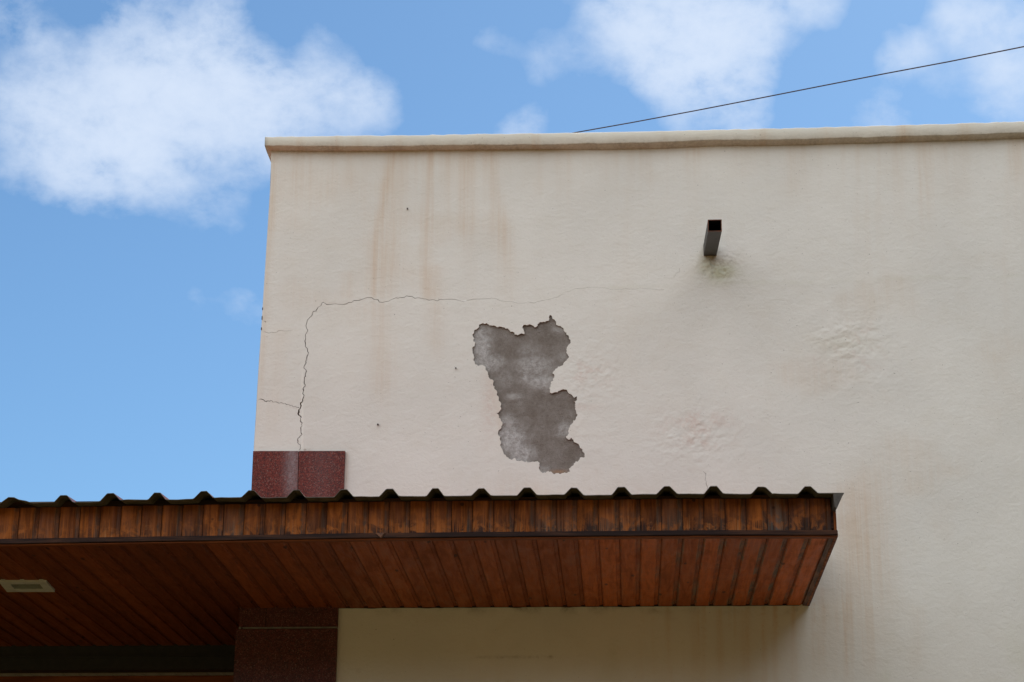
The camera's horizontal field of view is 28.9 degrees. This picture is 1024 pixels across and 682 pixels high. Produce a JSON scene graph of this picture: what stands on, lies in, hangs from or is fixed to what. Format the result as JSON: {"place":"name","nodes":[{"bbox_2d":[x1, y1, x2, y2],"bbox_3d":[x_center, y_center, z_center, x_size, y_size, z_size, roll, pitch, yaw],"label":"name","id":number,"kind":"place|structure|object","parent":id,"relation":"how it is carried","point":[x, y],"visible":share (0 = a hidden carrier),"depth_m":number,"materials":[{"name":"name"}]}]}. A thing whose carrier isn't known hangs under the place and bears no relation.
{"place":"outdoors","nodes":[
{"label":"outdoors","id":0,"kind":"place"},
{"bbox_2d":[0,121,1023,681],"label":"building","id":1,"kind":"structure","parent":0,"point":[538,313],"depth_m":10.51,"materials":[{"name":"beige paint"}]},
{"bbox_2d":[0,486,843,645],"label":"canopy","id":2,"kind":"object","parent":1,"relation":"attached to","point":[156,568],"visible":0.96,"depth_m":9.05,"materials":[{"name":"dark wood"},{"name":"wood"},{"name":"corrugated metal"}]},
{"bbox_2d":[0,579,54,591],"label":"ceiling vent","id":3,"kind":"object","parent":2,"relation":"attached to","point":[23,585],"visible":1,"depth_m":9.63,"materials":[{"name":"white plastic"}]},
{"bbox_2d":[703,219,721,255],"bbox_3d":[1.048,-0.530,10.407,0.072,0.197,0.734,-1,-19,3],"label":"drain pipe","id":4,"kind":"object","parent":1,"relation":"attached to","point":[712,236],"visible":1,"depth_m":10.25,"materials":[{"name":"metal"}]},
{"bbox_2d":[0,0,1023,501],"label":"sky","id":5,"kind":"structure","parent":0,"point":[135,163],"materials":[{"name":"blue"}]},
{"bbox_2d":[573,46,1023,132],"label":"overhead cable","id":6,"kind":"object","parent":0,"point":[806,88],"visible":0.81,"depth_m":13.13,"materials":[{"name":"black rubber"}]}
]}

